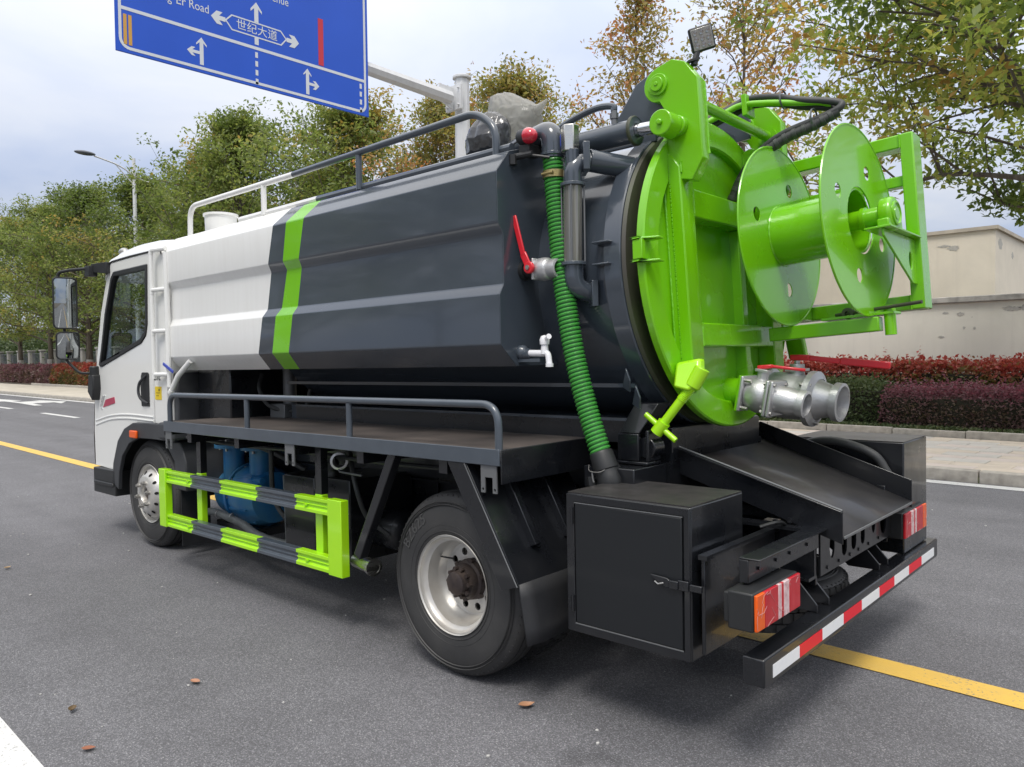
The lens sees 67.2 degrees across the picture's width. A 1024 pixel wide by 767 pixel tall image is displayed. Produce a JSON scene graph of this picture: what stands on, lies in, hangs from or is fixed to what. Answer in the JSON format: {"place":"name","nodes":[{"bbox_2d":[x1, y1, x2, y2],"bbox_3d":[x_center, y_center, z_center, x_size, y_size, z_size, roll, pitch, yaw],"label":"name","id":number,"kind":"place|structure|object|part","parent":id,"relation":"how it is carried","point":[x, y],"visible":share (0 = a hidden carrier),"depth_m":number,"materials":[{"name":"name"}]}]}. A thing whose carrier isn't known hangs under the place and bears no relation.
{"place":"outdoors","nodes":[
{"label":"outdoors","id":0,"kind":"place"},
{"bbox_2d":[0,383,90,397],"bbox_3d":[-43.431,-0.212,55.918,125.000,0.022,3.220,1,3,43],"label":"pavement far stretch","id":1,"kind":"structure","parent":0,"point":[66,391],"depth_m":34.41,"materials":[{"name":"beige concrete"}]},
{"bbox_2d":[114,0,470,157],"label":"direction sign","id":2,"kind":"object","parent":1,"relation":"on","point":[314,51],"visible":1,"depth_m":12.38,"materials":[{"name":"blue metal"}]},
{"bbox_2d":[0,394,1023,766],"bbox_3d":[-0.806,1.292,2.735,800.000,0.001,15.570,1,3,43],"label":"road","id":3,"kind":"structure","parent":0,"point":[350,666],"depth_m":3.38,"materials":[{"name":"grey asphalt"}]},
{"bbox_2d":[0,717,43,766],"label":"white lane line","id":4,"kind":"object","parent":3,"relation":"on","point":[15,751],"depth_m":2.71,"materials":[{"name":"paint"}]},
{"bbox_2d":[0,399,65,405],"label":"white lane arrow","id":5,"kind":"object","parent":3,"relation":"on","point":[33,402],"visible":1,"depth_m":26.46,"materials":[{"name":"paint"}]},
{"bbox_2d":[42,413,79,417],"bbox_3d":[-11.611,0.812,19.740,2.750,0.001,0.150,1,3,43],"label":"white lane dash","id":6,"kind":"object","parent":3,"relation":"on","point":[61,415],"visible":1,"depth_m":19.61,"materials":[{"name":"paint"}]},
{"bbox_2d":[68,705,76,710],"bbox_3d":[-1.729,1.278,3.028,0.039,0.010,0.033,1,3,39],"label":"fallen leaf","id":7,"kind":"object","parent":3,"relation":"on","point":[71,707],"visible":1,"depth_m":3.04,"materials":[{"name":"brown plant"}]},
{"bbox_2d":[82,745,95,748],"bbox_3d":[-1.500,1.290,2.727,0.033,0.004,0.039,1,3,43],"label":"fallen leaf","id":8,"kind":"object","parent":3,"relation":"on","point":[88,747],"visible":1,"depth_m":2.73,"materials":[{"name":"orange plant"}]},
{"bbox_2d":[52,23,936,688],"bbox_3d":[-0.702,-0.142,5.090,6.104,2.744,2.411,0,2,42],"label":"vacuum truck","id":9,"kind":"object","parent":3,"relation":"on","point":[518,395],"visible":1,"depth_m":3.46,"materials":[{"name":"white paint"}]},
{"bbox_3d":[-3.027,-0.129,5.950,1.155,1.640,0.079,0,2,42],"label":"cab door","id":10,"kind":"part","parent":9,"relation":"part of","materials":[{"name":"white paint"}]},
{"bbox_2d":[465,111,510,154],"bbox_3d":[-0.113,-1.206,3.720,0.264,0.194,0.193,0,2,42],"label":"plastic bag","id":11,"kind":"object","parent":9,"relation":"in","point":[479,137],"visible":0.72,"depth_m":3.64,"materials":[{"name":"grey plastic"}]},
{"bbox_2d":[488,92,547,140],"bbox_3d":[0.032,-1.292,3.794,0.358,0.318,0.224,0,2,42],"label":"plastic bag","id":12,"kind":"object","parent":9,"relation":"on","point":[517,112],"visible":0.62,"depth_m":3.70,"materials":[{"name":"grey plastic"}]},
{"bbox_3d":[0.992,-0.499,3.529,0.203,1.392,1.438,0,2,42],"label":"rear door","id":13,"kind":"part","parent":9,"relation":"part of","materials":[{"name":"green paint"}]},
{"bbox_2d":[10,496,986,757],"bbox_3d":[0.122,1.147,6.500,10.184,0.011,7.714,1,3,43],"label":"grit","id":14,"kind":"object","parent":3,"relation":"on","point":[282,702],"visible":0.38,"depth_m":3.22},
{"bbox_2d":[0,441,1023,708],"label":"yellow centre line","id":15,"kind":"object","parent":3,"relation":"on","point":[932,677],"depth_m":3.33,"materials":[{"name":"paint"}]},
{"bbox_2d":[0,394,1023,490],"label":"white edge line","id":16,"kind":"object","parent":3,"relation":"on","point":[977,485],"depth_m":7.99,"materials":[{"name":"paint"}]},
{"bbox_2d":[518,701,533,705],"bbox_3d":[0.056,1.259,3.022,0.046,0.011,0.055,1,2,32],"label":"fallen leaf","id":17,"kind":"object","parent":3,"relation":"on","point":[525,703],"visible":1,"depth_m":3.03,"materials":[{"name":"orange plant"}]},
{"bbox_2d":[0,0,1023,348],"label":"sky","id":18,"kind":"structure","parent":0,"point":[65,86],"materials":[{"name":"white"}]},
{"bbox_2d":[759,417,1023,433],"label":"ground cover","id":19,"kind":"object","parent":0,"point":[933,427],"visible":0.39,"depth_m":11.89,"materials":[{"name":"green plant"}]},
{"bbox_2d":[779,428,1023,472],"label":"pavement","id":20,"kind":"structure","parent":0,"point":[996,455],"depth_m":9.50,"materials":[{"name":"beige concrete"}]},
{"bbox_2d":[717,0,1023,227],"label":"spreading tree","id":21,"kind":"object","parent":20,"relation":"on","point":[980,28],"visible":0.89,"depth_m":9.19,"materials":[{"name":"green plant"}]},
{"label":"ground","id":22,"kind":"structure","parent":0,"visible":0},
{"bbox_2d":[0,382,30,384],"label":"planting bed","id":23,"kind":"object","parent":22,"relation":"on","point":[16,383],"depth_m":44.27,"materials":[{"name":"grey concrete"}]},
{"bbox_2d":[0,362,55,383],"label":"loropetalum hedge","id":24,"kind":"object","parent":23,"relation":"on","point":[25,373],"visible":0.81,"depth_m":44.49,"materials":[{"name":"purple plant"}]},
{"bbox_2d":[0,216,83,364],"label":"street tree","id":25,"kind":"object","parent":23,"relation":"on","point":[20,340],"visible":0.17,"depth_m":48.30,"materials":[{"name":"green plant"}]},
{"bbox_2d":[0,193,117,363],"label":"street tree","id":26,"kind":"object","parent":23,"relation":"on","point":[24,210],"visible":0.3,"depth_m":43.51,"materials":[{"name":"green plant"}]},
{"bbox_2d":[48,361,96,385],"bbox_3d":[-19.195,-0.424,37.015,13.937,1.424,1.837,1,3,43],"label":"photinia hedge","id":27,"kind":"object","parent":23,"relation":"on","point":[64,373],"visible":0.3,"depth_m":39.18,"materials":[{"name":"red plant"}]},
{"bbox_2d":[0,180,160,362],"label":"street tree","id":28,"kind":"object","parent":23,"relation":"on","point":[47,211],"visible":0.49,"depth_m":38.80,"materials":[{"name":"green plant"}]},
{"bbox_2d":[32,165,187,339],"bbox_3d":[-17.107,-4.845,35.730,8.057,10.096,9.207,-1,2,-13],"label":"street tree","id":29,"kind":"object","parent":23,"relation":"on","point":[124,198],"visible":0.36,"depth_m":34.35,"materials":[{"name":"green plant"}]},
{"bbox_2d":[74,150,150,340],"bbox_3d":[-16.911,-4.015,33.123,0.353,11.500,3.223,1,3,43],"label":"street lamp","id":30,"kind":"object","parent":23,"relation":"on","point":[138,322],"visible":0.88,"depth_m":33.49,"materials":[{"name":"grey metal"}]},
{"bbox_2d":[104,136,278,329],"bbox_3d":[-13.277,-4.943,32.986,8.250,10.404,7.692,-1,2,2],"label":"street tree","id":31,"kind":"object","parent":23,"relation":"on","point":[188,162],"visible":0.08,"depth_m":32.09,"materials":[{"name":"green plant"}]},
{"bbox_2d":[84,97,325,310],"bbox_3d":[-10.281,-5.216,29.785,10.128,11.105,8.862,0,2,28],"label":"street tree","id":32,"kind":"object","parent":23,"relation":"on","point":[229,127],"visible":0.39,"depth_m":28.37,"materials":[{"name":"green plant"}]},
{"bbox_2d":[244,160,371,214],"bbox_3d":[-6.367,-3.990,28.154,7.918,8.682,6.929,0,2,26],"label":"street tree","id":33,"kind":"object","parent":23,"relation":"on","point":[291,197],"visible":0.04,"depth_m":26.74,"materials":[{"name":"green plant"}]},
{"bbox_2d":[217,85,418,207],"bbox_3d":[-5.065,-4.431,24.215,7.257,9.816,7.783,0,2,7],"label":"street tree","id":34,"kind":"object","parent":23,"relation":"on","point":[354,129],"visible":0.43,"depth_m":23.56,"materials":[{"name":"green plant"}]},
{"bbox_2d":[331,60,490,188],"bbox_3d":[-2.219,-4.003,21.980,7.079,9.052,6.097,0,2,15],"label":"street tree","id":35,"kind":"object","parent":23,"relation":"on","point":[433,112],"visible":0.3,"depth_m":21.15,"materials":[{"name":"green plant"}]},
{"bbox_2d":[437,50,592,157],"bbox_3d":[0.247,-3.847,19.329,5.975,8.871,6.938,-1,2,-16],"label":"street tree","id":36,"kind":"object","parent":23,"relation":"on","point":[517,82],"visible":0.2,"depth_m":19.02,"materials":[{"name":"green plant"}]},
{"bbox_2d":[562,0,702,128],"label":"slender tree","id":37,"kind":"object","parent":23,"relation":"on","point":[642,7],"visible":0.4,"depth_m":17.12,"materials":[{"name":"green plant"}]},
{"bbox_2d":[653,0,836,185],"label":"slender tree","id":38,"kind":"object","parent":23,"relation":"on","point":[723,43],"visible":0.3,"depth_m":14.72,"materials":[{"name":"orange plant"}]},
{"bbox_2d":[756,368,895,425],"bbox_3d":[5.347,0.234,13.761,2.681,1.041,1.258,1,3,43],"label":"boxwood shrub","id":39,"kind":"object","parent":23,"relation":"on","point":[865,399],"visible":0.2,"depth_m":12.81,"materials":[{"name":"green plant"}]},
{"bbox_2d":[783,349,1023,397],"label":"photinia hedge","id":40,"kind":"object","parent":23,"relation":"on","point":[953,369],"visible":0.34,"depth_m":12.96,"materials":[{"name":"red plant"}]},
{"bbox_2d":[877,367,1023,431],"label":"loropetalum hedge","id":41,"kind":"object","parent":23,"relation":"on","point":[908,404],"visible":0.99,"depth_m":11.88,"materials":[{"name":"purple plant"}]},
{"bbox_2d":[0,346,122,364],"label":"pillared fence","id":42,"kind":"object","parent":22,"relation":"on","point":[31,358],"visible":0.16,"depth_m":82.38,"materials":[{"name":"paint"}]},
{"bbox_2d":[0,315,142,363],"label":"undergrowth","id":43,"kind":"object","parent":22,"relation":"on","point":[37,345],"visible":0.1,"depth_m":85.84,"materials":[{"name":"green plant"}]},
{"bbox_2d":[18,240,132,361],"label":"street tree","id":44,"kind":"object","parent":22,"relation":"on","point":[83,342],"visible":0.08,"depth_m":57.32,"materials":[{"name":"green plant"}]},
{"bbox_2d":[80,240,144,345],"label":"street tree","id":45,"kind":"object","parent":22,"relation":"on","point":[119,342],"visible":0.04,"depth_m":50.10,"materials":[{"name":"green plant"}]},
{"bbox_2d":[0,390,1023,487],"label":"kerb","id":46,"kind":"structure","parent":22,"relation":"on","point":[1012,479],"depth_m":8.18,"materials":[{"name":"concrete"}]},
{"bbox_2d":[31,383,1023,441],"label":"kerb","id":47,"kind":"structure","parent":22,"relation":"on","point":[1001,436],"depth_m":11.83,"materials":[{"name":"concrete"}]},
{"bbox_2d":[783,293,1023,373],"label":"boundary wall","id":48,"kind":"structure","parent":22,"relation":"on","point":[984,326],"depth_m":13.60,"materials":[{"name":"concrete"}]},
{"bbox_2d":[788,225,1023,303],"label":"cream building","id":49,"kind":"structure","parent":22,"relation":"on","point":[981,260],"depth_m":14.91,"materials":[{"name":"beige paint"}]}
]}

